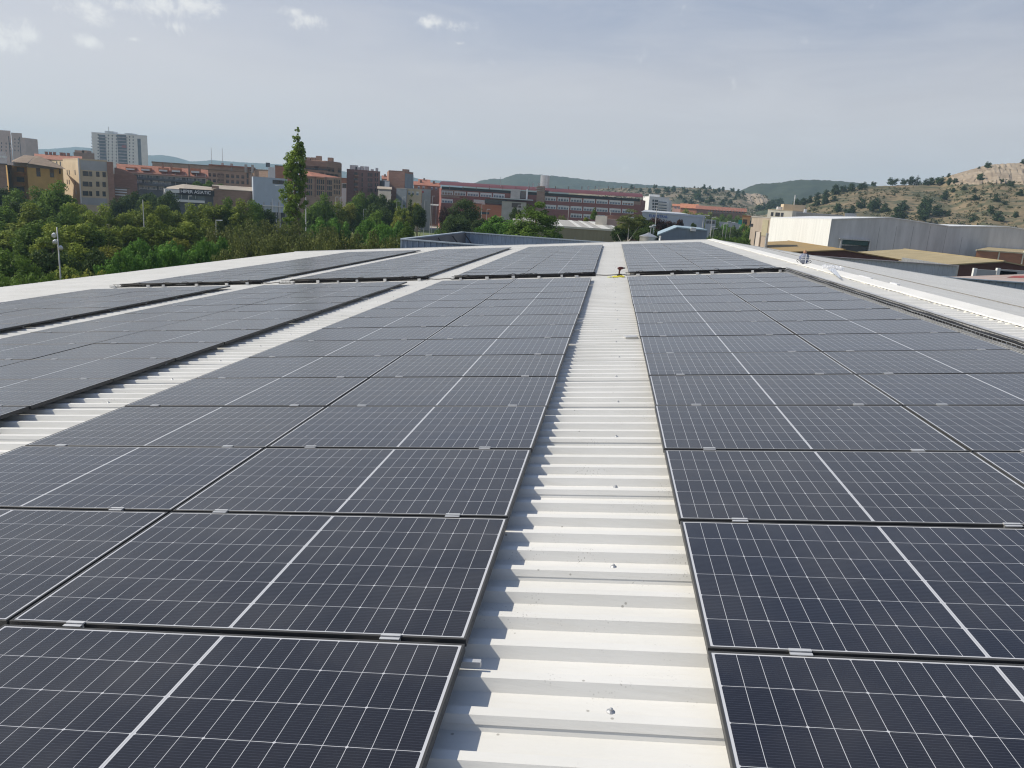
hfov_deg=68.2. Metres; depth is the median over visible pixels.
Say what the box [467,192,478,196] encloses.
window
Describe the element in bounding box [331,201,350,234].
broadleaf tree
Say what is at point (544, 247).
solar panel
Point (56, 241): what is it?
floodlight mast
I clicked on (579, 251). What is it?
solar panel
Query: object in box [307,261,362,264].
solar panel
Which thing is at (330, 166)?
brick flats
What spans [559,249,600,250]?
solar panel
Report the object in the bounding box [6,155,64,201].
yellow house
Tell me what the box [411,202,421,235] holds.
broadleaf tree
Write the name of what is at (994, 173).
rock face
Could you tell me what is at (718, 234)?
broadleaf tree
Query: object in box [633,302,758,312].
solar panel
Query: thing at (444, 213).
broadleaf tree
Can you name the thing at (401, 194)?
house
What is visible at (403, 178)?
brick block
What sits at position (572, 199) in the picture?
window
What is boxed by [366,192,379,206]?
broadleaf tree
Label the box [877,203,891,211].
pine tree
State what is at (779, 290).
solar panel
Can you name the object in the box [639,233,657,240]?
steel tank
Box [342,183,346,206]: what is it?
house
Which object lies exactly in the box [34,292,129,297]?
solar panel
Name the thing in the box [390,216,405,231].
broadleaf tree
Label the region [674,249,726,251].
solar panel
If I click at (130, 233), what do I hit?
broadleaf tree
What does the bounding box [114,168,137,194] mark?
brown gable house
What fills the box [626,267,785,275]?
cable tray
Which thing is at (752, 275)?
solar panel
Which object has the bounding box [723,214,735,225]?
broadleaf tree
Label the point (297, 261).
solar panel
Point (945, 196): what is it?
pine tree
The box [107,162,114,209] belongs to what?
brick pier house
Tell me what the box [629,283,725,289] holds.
solar panel
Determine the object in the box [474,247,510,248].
solar panel
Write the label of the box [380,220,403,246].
pine tree
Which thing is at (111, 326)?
solar panel
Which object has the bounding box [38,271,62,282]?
bush
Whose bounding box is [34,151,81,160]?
terraced houses
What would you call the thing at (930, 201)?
pine tree
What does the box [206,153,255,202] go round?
brick flats
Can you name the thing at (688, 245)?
solar panel
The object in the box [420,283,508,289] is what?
solar panel
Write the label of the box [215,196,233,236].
broadleaf tree
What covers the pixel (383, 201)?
broadleaf tree
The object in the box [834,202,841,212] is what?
pine tree
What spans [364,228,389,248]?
broadleaf tree
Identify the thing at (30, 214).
broadleaf tree
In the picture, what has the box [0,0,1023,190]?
sky
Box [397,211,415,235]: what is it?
broadleaf tree
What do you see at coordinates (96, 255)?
broadleaf tree
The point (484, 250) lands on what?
solar panel
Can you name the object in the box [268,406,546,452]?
solar panel
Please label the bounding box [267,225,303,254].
broadleaf tree
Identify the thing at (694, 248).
solar panel
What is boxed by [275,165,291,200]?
brick flats
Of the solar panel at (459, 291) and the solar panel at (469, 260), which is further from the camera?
the solar panel at (469, 260)
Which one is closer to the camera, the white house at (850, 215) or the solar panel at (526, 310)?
the solar panel at (526, 310)
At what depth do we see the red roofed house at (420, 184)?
348.62 m
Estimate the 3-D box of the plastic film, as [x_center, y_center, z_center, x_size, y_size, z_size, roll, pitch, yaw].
[7.191,-2.474,16.863,0.153,0.098,2.407,8,14,17]
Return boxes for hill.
[12,147,463,192]
[462,174,686,193]
[569,188,764,220]
[741,179,871,203]
[750,166,1023,228]
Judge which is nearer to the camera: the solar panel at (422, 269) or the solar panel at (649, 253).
the solar panel at (422, 269)
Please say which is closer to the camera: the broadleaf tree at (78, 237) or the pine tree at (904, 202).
the broadleaf tree at (78, 237)
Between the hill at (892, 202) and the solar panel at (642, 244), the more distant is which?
the hill at (892, 202)
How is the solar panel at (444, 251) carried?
on the industrial building at (586, 643)
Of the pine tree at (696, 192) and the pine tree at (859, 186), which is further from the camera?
the pine tree at (696, 192)
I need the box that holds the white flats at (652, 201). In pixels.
[643,194,671,211]
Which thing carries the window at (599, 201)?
in the hospital
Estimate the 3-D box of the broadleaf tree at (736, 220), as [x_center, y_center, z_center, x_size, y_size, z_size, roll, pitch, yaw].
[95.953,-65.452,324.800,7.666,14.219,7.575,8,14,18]
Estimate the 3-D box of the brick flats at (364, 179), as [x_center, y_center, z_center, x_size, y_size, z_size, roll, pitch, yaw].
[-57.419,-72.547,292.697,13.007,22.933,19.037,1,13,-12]
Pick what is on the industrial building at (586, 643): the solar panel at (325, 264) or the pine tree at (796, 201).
the solar panel at (325, 264)
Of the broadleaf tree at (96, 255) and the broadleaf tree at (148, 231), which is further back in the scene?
the broadleaf tree at (148, 231)
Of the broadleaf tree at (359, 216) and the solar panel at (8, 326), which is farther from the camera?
the broadleaf tree at (359, 216)
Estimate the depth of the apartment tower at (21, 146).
732.02 m
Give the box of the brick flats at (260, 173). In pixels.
[249,169,267,186]
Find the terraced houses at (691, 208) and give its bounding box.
[680,203,698,213]
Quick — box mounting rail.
[460,658,480,667]
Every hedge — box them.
[434,225,443,234]
[737,237,744,243]
[742,237,750,244]
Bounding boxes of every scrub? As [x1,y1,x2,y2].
[603,187,769,219]
[805,165,1023,227]
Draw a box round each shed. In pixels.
[114,187,129,201]
[377,186,391,199]
[657,225,707,240]
[718,222,740,229]
[767,240,901,260]
[861,248,1023,275]
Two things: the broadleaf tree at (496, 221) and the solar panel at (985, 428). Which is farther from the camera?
the broadleaf tree at (496, 221)
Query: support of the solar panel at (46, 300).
on the industrial building at (586, 643)
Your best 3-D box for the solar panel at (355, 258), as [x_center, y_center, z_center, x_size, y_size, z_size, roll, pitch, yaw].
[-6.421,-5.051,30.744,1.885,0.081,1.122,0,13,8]
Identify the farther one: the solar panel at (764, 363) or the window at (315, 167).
the window at (315, 167)
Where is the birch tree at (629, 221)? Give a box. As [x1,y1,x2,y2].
[616,209,646,241]
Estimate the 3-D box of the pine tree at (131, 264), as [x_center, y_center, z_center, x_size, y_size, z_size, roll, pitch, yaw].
[-28.964,-7.049,57.327,3.357,6.612,3.025,9,14,23]
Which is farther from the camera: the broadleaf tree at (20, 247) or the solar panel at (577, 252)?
the broadleaf tree at (20, 247)
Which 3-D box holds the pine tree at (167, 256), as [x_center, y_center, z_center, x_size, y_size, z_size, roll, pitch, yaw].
[-27.868,-7.974,61.164,3.226,6.811,3.580,14,17,38]
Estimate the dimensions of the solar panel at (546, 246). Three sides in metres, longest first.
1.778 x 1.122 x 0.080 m
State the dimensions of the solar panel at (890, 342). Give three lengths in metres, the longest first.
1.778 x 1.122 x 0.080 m
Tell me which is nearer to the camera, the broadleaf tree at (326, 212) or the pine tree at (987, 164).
the broadleaf tree at (326, 212)
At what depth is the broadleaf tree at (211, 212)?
131.09 m
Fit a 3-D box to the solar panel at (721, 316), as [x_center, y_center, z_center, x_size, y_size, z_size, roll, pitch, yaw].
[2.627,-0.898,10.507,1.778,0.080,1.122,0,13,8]
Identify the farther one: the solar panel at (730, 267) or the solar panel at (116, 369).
the solar panel at (730, 267)
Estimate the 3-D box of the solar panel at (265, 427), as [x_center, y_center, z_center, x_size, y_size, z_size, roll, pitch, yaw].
[-2.454,0.341,5.693,1.778,0.080,1.122,0,13,8]
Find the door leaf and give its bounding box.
[755,232,760,245]
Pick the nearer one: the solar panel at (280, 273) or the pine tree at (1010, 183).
the solar panel at (280, 273)
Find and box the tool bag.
[797,250,810,263]
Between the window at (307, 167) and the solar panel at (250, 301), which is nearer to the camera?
the solar panel at (250, 301)
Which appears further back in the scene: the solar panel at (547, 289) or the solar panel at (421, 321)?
the solar panel at (547, 289)
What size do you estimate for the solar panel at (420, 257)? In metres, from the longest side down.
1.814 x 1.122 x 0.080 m
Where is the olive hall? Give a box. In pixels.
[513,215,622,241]
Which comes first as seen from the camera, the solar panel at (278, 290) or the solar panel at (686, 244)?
the solar panel at (278, 290)
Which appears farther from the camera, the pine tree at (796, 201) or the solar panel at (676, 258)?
the pine tree at (796, 201)
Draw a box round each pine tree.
[92,258,124,274]
[111,247,146,271]
[122,237,151,265]
[136,249,163,268]
[145,243,184,268]
[153,239,179,264]
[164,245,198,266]
[187,237,217,262]
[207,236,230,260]
[306,216,331,237]
[328,217,353,248]
[353,217,379,247]
[365,221,392,248]
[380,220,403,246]
[445,198,481,232]
[692,189,699,195]
[694,192,704,201]
[705,195,714,203]
[755,204,762,210]
[792,198,799,204]
[798,197,807,204]
[806,196,813,202]
[811,198,820,206]
[814,192,822,199]
[821,194,828,204]
[822,189,830,196]
[830,184,839,194]
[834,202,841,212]
[839,185,847,191]
[843,208,851,212]
[847,183,855,191]
[849,205,855,212]
[856,197,866,208]
[857,183,864,189]
[867,199,878,210]
[873,198,881,208]
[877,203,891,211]
[887,177,900,185]
[891,206,908,218]
[893,203,904,211]
[900,179,909,184]
[901,200,909,209]
[908,176,914,184]
[913,178,921,184]
[915,200,931,214]
[918,211,929,220]
[921,196,934,207]
[927,177,935,184]
[931,204,945,215]
[935,176,945,185]
[939,192,948,199]
[944,209,951,215]
[946,177,951,184]
[969,214,977,220]
[971,194,978,199]
[976,173,984,179]
[984,162,991,167]
[987,206,994,213]
[992,194,1001,201]
[992,211,1004,221]
[1006,180,1016,185]
[1012,211,1018,217]
[1014,189,1023,195]
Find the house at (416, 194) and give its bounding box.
[407,188,421,230]
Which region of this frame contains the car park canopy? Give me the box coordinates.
[421,203,438,223]
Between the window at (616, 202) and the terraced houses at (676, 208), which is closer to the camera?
the window at (616, 202)
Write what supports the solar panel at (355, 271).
on the industrial building at (586, 643)
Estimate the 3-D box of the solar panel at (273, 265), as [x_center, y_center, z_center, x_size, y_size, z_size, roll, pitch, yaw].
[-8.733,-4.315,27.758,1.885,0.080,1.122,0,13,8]
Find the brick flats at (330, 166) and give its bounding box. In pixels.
[304,156,341,186]
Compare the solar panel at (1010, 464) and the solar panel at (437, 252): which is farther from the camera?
the solar panel at (437, 252)
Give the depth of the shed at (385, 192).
276.07 m
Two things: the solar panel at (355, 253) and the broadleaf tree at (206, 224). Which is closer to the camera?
the solar panel at (355, 253)
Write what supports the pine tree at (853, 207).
on the hill at (892, 202)
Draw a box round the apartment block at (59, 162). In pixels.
[51,160,64,182]
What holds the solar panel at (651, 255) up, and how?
on the industrial building at (586, 643)
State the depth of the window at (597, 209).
328.05 m
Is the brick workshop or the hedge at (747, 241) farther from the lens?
the brick workshop
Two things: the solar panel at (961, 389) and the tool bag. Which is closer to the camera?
the solar panel at (961, 389)
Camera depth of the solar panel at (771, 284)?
14.56 m
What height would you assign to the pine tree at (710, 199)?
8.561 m
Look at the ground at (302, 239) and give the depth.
238.26 m
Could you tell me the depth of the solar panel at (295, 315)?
12.50 m
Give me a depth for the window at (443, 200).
330.46 m
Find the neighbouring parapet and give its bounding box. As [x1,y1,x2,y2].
[814,255,958,276]
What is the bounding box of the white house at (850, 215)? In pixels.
[845,213,856,216]
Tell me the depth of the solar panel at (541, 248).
34.06 m
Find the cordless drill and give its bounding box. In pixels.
[617,267,624,275]
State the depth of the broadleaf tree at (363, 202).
181.72 m
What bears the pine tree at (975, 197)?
on the hill at (892, 202)
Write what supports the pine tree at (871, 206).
on the hill at (892, 202)
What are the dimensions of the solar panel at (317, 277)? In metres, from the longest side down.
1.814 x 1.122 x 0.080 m
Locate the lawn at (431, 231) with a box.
[396,229,436,240]
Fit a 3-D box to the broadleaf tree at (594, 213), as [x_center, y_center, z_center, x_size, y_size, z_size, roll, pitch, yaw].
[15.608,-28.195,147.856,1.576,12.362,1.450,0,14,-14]
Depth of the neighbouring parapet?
71.25 m
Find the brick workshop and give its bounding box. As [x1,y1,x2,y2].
[212,185,251,213]
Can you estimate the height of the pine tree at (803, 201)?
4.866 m
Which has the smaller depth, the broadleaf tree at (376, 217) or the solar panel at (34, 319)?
the solar panel at (34, 319)
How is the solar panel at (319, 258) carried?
on the industrial building at (586, 643)
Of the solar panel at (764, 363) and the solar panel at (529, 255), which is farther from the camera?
the solar panel at (529, 255)
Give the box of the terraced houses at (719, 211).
[696,205,746,220]
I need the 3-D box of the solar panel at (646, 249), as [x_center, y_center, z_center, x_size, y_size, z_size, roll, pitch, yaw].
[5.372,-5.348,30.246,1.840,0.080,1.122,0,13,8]
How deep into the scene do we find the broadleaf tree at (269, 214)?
136.79 m
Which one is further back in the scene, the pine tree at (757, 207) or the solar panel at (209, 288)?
the pine tree at (757, 207)
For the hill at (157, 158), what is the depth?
3376.24 m
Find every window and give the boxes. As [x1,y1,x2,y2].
[36,168,40,176]
[50,169,53,176]
[305,166,318,169]
[314,166,327,170]
[441,199,452,202]
[454,191,465,195]
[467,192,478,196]
[480,193,491,196]
[493,193,504,197]
[512,203,520,207]
[545,196,555,200]
[545,204,555,208]
[557,197,568,201]
[558,205,568,209]
[570,198,581,202]
[570,206,581,210]
[570,213,581,217]
[583,199,594,202]
[583,207,594,210]
[596,199,607,203]
[596,207,607,211]
[609,200,620,204]
[609,208,620,212]
[622,201,633,205]
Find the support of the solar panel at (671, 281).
on the industrial building at (586, 643)
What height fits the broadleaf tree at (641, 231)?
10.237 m
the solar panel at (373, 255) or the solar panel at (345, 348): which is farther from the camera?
the solar panel at (373, 255)
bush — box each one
[0,274,18,286]
[12,272,40,284]
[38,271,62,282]
[63,273,79,279]
[81,268,105,276]
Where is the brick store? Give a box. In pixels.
[975,247,1023,264]
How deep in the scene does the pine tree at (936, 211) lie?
315.89 m
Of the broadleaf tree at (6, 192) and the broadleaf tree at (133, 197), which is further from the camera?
the broadleaf tree at (133, 197)
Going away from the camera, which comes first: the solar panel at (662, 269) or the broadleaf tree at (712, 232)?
the solar panel at (662, 269)
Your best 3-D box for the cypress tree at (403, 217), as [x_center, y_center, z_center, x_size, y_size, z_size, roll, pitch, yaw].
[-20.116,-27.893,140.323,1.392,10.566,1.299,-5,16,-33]
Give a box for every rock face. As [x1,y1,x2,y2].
[744,193,768,205]
[947,163,1023,184]
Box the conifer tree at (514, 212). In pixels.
[509,207,521,219]
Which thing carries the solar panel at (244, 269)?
on the industrial building at (586, 643)
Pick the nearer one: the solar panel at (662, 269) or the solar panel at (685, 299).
the solar panel at (685, 299)
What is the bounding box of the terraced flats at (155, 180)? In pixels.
[116,163,208,199]
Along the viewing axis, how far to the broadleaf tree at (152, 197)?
183.00 m
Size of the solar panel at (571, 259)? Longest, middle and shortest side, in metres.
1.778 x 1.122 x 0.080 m
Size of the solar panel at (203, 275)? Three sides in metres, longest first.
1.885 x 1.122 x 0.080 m
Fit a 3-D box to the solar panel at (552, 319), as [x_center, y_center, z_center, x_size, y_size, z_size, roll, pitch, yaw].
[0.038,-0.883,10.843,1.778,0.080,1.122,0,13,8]
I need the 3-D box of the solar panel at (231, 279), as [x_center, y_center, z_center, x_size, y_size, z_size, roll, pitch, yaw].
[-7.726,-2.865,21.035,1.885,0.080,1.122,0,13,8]
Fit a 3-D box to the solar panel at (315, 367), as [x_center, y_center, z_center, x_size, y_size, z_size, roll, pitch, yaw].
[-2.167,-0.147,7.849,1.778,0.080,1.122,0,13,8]
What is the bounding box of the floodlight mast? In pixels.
[51,227,62,279]
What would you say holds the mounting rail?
attached to the industrial building at (586, 643)
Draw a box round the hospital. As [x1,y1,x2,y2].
[438,175,645,240]
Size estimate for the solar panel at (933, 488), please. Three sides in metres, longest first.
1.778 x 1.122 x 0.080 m
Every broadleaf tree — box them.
[0,186,27,206]
[0,201,35,222]
[0,205,23,246]
[0,230,23,255]
[0,247,22,281]
[2,188,29,206]
[4,201,51,234]
[9,219,56,260]
[9,254,44,284]
[17,247,80,279]
[18,185,44,208]
[27,221,76,258]
[33,180,84,224]
[46,203,86,235]
[49,264,81,280]
[58,202,89,218]
[59,223,99,260]
[61,241,93,274]
[78,247,110,275]
[79,210,109,230]
[80,222,108,250]
[94,225,126,250]
[97,202,116,241]
[99,245,122,263]
[108,196,132,219]
[110,212,137,231]
[118,224,148,255]
[121,191,140,210]
[125,209,141,224]
[133,192,159,213]
[133,200,162,230]
[139,212,163,252]
[149,205,175,229]
[151,224,182,253]
[154,190,183,218]
[164,210,183,230]
[168,238,193,251]
[175,202,202,238]
[176,221,204,248]
[192,181,202,185]
[195,203,209,238]
[195,217,220,254]
[201,202,229,236]
[203,180,214,186]
[205,224,240,257]
[210,231,257,261]
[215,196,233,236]
[225,198,257,240]
[226,217,267,255]
[235,235,278,257]
[247,199,268,242]
[247,218,292,255]
[254,204,277,236]
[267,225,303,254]
[286,233,325,252]
[287,218,316,248]
[301,202,329,239]
[308,224,338,250]
[310,192,337,221]
[312,228,344,250]
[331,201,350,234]
[334,230,372,249]
[341,203,357,229]
[346,195,365,238]
[351,192,369,242]
[363,203,393,225]
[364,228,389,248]
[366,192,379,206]
[368,209,386,241]
[374,194,396,221]
[379,235,400,247]
[388,199,401,235]
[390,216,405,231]
[392,206,408,220]
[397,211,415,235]
[397,221,414,238]
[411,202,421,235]
[412,205,426,235]
[437,207,451,233]
[441,213,470,232]
[442,219,446,232]
[470,218,486,232]
[473,223,497,233]
[481,215,514,232]
[498,222,517,234]
[504,201,563,238]
[549,228,559,238]
[590,208,597,220]
[610,224,634,241]
[627,216,654,240]
[633,226,658,240]
[650,218,668,230]
[663,221,676,226]
[676,219,683,225]
[704,212,712,228]
[708,227,723,236]
[712,216,720,229]
[712,230,727,239]
[718,214,726,221]
[721,224,729,233]
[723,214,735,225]
[725,227,743,241]
[732,215,740,222]
[737,224,749,233]
[741,227,750,240]
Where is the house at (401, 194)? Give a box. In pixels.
[396,188,406,208]
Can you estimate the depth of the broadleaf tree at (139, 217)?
126.47 m
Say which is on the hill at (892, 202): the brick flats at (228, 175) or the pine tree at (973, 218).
the pine tree at (973, 218)
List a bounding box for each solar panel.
[0,297,98,303]
[0,302,67,308]
[0,307,116,318]
[0,309,25,313]
[0,314,77,327]
[0,323,30,330]
[0,331,141,344]
[0,344,90,359]
[0,358,174,380]
[0,360,25,366]
[0,379,112,408]
[0,406,28,418]
[0,446,263,512]
[0,508,168,626]
[0,624,464,767]
[9,512,507,646]
[25,406,325,447]
[30,301,150,310]
[30,321,180,332]
[31,342,223,364]
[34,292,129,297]
[69,287,159,292]
[74,295,180,303]
[85,312,217,321]
[94,329,262,343]
[105,290,206,298]
[124,305,246,313]
[125,377,368,406]
[135,286,229,292]
[137,279,208,284]
[146,319,294,330]
[158,276,226,279]
[163,298,273,305]
[173,448,530,520]
[178,273,245,276]
[190,310,321,323]
[193,293,293,299]
[196,277,274,284]
[197,356,400,377]
[200,270,263,273]
[213,268,275,271]
[215,274,290,279]
[222,288,313,293]
[223,303,343,311]
[234,266,288,268]
[234,272,305,276]
[247,264,300,266]
[247,283,333,288]
[249,340,424,357]
[251,296,362,306]
[252,269,318,273]
[261,262,312,264]
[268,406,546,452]
[270,267,331,269]
[275,260,325,262]
[278,291,379,297]
[282,259,331,261]
[283,264,342,268]
[291,275,366,282]
[291,327,443,340]
[294,263,352,266]
[296,257,343,259]
[302,286,394,291]
[306,272,378,276]
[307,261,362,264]
[310,256,350,257]
[317,255,355,256]
[318,282,406,287]
[319,259,371,262]
[321,269,389,273]
[324,253,368,255]
[324,316,460,327]
[329,377,557,408]
[332,257,380,259]
[336,267,397,270]
[337,252,374,253]
[338,256,387,258]
[344,251,380,252]
[349,307,473,317]
[350,265,405,267]
[351,255,394,257]
[356,253,401,255]
[360,263,414,265]
[363,273,431,277]
[369,252,408,253]
[370,261,422,263]
[371,271,440,274]
[371,354,564,377]
[372,300,484,308]
[375,251,414,253]
[380,259,429,261]
[381,250,420,252]
[383,268,448,271]
[389,257,437,259]
[390,293,493,301]
[394,265,456,268]
[399,256,441,257]
[402,263,462,266]
[403,338,569,355]
[408,288,501,294]
[411,261,468,264]
[419,252,457,253]
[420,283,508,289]
[423,259,474,261]
[424,250,465,252]
[426,258,479,260]
[427,324,574,339]
[428,249,469,251]
[433,279,515,284]
[434,256,484,258]
[438,248,473,249]
[442,254,489,256]
[446,253,493,255]
[446,314,578,326]
[454,252,497,253]
[458,250,501,252]
[459,271,527,274]
[462,249,504,251]
[463,305,581,315]
[464,268,531,272]
[470,248,507,249]
[471,266,534,269]
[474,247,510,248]
[476,298,584,306]
[479,263,539,266]
[484,261,541,264]
[486,292,586,299]
[489,259,544,262]
[496,286,587,292]
[497,257,547,259]
[499,256,549,258]
[504,281,589,287]
[505,254,552,256]
[510,253,553,254]
[511,277,590,282]
[512,251,556,253]
[517,250,558,251]
[520,249,559,250]
[522,248,561,249]
[525,247,562,248]
[525,269,593,273]
[527,246,564,247]
[529,267,594,270]
[534,264,595,267]
[537,262,596,265]
[541,260,597,262]
[544,258,597,260]
[547,256,598,258]
[550,254,599,256]
[551,253,599,255]
[554,251,600,253]
[556,250,600,252]
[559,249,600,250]
[560,248,601,249]
[562,247,601,248]
[563,246,601,247]
[565,245,602,246]
[621,243,660,244]
[622,244,662,245]
[622,245,664,246]
[622,246,665,248]
[623,247,667,248]
[623,248,668,250]
[623,249,672,251]
[624,251,673,253]
[624,252,676,254]
[624,254,678,256]
[625,255,681,258]
[625,257,684,260]
[626,259,689,262]
[626,262,692,265]
[627,264,697,268]
[627,275,710,280]
[628,267,702,272]
[628,279,717,284]
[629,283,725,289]
[630,289,734,296]
[631,295,744,303]
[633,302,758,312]
[635,311,773,322]
[637,321,794,336]
[640,335,820,353]
[644,352,853,376]
[649,374,900,405]
[655,405,968,452]
[661,242,701,243]
[663,243,705,244]
[664,450,1023,527]
[665,244,708,245]
[666,245,711,246]
[668,246,714,247]
[669,247,717,248]
[671,248,720,250]
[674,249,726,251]
[676,251,729,253]
[679,252,736,254]
[680,521,1023,663]
[681,254,742,256]
[684,256,748,258]
[687,258,754,261]
[692,260,760,263]
[695,262,769,266]
[700,265,775,271]
[707,273,796,278]
[707,651,1023,767]
[713,277,808,282]
[719,281,825,288]
[728,287,842,294]
[737,293,863,301]
[747,300,889,310]
[761,309,919,321]
[777,319,958,334]
[797,332,1009,351]
[823,350,1023,373]
[856,373,1023,405]
[903,405,1023,451]
[973,452,1023,485]
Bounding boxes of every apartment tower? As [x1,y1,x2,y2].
[0,130,12,164]
[11,133,38,163]
[91,127,147,169]
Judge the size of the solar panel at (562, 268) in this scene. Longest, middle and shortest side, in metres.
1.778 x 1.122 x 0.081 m
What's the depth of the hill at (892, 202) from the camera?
340.97 m
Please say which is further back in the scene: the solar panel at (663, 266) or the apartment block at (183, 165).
the apartment block at (183, 165)
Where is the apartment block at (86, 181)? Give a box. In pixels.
[63,158,108,214]
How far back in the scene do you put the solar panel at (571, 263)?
23.06 m
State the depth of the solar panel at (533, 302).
12.97 m
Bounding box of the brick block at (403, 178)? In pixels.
[387,169,413,207]
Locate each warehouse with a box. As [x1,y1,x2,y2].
[641,210,705,228]
[768,216,1023,256]
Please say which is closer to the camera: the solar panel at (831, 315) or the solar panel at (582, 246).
the solar panel at (831, 315)
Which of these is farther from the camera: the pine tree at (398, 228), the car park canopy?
the car park canopy
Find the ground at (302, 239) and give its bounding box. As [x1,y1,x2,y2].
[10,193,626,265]
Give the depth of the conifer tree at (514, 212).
128.62 m
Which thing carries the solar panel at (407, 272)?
on the industrial building at (586, 643)
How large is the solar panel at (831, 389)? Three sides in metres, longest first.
1.778 x 1.122 x 0.080 m
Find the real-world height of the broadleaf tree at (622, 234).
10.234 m
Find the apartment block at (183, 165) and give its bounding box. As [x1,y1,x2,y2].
[151,161,208,181]
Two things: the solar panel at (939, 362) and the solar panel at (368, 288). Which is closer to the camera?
the solar panel at (939, 362)
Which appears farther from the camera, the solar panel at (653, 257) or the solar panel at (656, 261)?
the solar panel at (653, 257)
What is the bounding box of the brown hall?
[796,209,842,216]
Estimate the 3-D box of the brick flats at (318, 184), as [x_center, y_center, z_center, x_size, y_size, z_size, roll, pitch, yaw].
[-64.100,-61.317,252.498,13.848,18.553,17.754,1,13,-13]
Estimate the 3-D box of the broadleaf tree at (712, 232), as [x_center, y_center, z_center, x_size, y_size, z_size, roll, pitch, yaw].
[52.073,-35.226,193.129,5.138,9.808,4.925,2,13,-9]
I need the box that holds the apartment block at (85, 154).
[73,150,94,158]
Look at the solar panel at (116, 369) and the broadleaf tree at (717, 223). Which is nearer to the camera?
the solar panel at (116, 369)
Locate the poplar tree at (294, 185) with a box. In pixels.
[278,127,308,244]
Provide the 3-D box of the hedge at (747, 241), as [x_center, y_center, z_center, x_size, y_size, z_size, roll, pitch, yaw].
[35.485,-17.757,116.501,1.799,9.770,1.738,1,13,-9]
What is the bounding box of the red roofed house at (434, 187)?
[428,181,439,225]
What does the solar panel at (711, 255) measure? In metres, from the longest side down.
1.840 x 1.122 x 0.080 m
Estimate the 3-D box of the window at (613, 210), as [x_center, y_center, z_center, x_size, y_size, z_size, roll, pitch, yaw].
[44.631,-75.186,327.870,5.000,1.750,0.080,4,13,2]
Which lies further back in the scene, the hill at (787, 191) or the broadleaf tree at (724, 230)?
the hill at (787, 191)
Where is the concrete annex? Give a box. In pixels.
[749,216,770,247]
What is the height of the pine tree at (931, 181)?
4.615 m
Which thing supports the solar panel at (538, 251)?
on the industrial building at (586, 643)
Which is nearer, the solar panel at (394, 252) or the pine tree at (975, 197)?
the solar panel at (394, 252)
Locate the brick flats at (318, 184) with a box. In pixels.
[299,171,340,224]
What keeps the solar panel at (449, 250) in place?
on the industrial building at (586, 643)
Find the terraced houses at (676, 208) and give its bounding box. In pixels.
[672,204,680,211]
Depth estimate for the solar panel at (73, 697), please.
2.37 m
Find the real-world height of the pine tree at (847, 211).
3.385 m
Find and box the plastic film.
[828,268,840,277]
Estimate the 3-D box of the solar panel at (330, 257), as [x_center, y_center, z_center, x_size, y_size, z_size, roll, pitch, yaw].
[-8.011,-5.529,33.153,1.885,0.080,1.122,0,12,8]
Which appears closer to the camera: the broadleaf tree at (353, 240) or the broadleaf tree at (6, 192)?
the broadleaf tree at (353, 240)
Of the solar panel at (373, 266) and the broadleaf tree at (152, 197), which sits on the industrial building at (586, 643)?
the solar panel at (373, 266)
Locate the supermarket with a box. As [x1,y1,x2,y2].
[163,184,213,218]
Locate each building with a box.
[0,239,1023,767]
[248,176,290,230]
[400,232,599,247]
[749,208,776,226]
[767,195,810,216]
[942,274,1023,289]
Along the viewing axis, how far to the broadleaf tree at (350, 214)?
172.30 m
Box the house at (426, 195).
[421,189,430,230]
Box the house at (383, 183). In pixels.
[380,180,389,186]
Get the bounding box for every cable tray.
[109,280,262,287]
[278,276,428,283]
[451,272,595,279]
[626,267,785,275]
[785,267,1023,352]
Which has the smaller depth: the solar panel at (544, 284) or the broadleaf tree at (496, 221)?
the solar panel at (544, 284)
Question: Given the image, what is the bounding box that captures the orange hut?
[741,215,750,231]
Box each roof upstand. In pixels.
[971,268,996,275]
[996,268,1023,274]
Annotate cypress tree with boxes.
[401,205,405,228]
[408,194,413,231]
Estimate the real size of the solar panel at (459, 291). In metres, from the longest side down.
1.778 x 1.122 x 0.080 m
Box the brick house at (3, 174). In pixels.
[0,152,7,190]
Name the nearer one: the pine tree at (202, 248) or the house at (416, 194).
the pine tree at (202, 248)
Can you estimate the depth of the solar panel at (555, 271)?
19.86 m
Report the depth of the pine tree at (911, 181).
393.28 m
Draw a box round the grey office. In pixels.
[705,219,715,237]
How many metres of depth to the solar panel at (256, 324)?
11.40 m
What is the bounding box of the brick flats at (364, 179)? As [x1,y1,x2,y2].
[346,165,379,202]
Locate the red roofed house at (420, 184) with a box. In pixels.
[413,180,427,202]
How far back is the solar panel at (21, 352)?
9.56 m
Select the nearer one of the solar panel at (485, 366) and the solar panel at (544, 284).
the solar panel at (485, 366)
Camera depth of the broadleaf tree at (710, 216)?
348.48 m
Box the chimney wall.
[266,163,274,177]
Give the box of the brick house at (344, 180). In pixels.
[341,178,346,203]
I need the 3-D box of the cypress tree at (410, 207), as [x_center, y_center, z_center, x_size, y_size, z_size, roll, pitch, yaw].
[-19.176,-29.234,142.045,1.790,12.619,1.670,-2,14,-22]

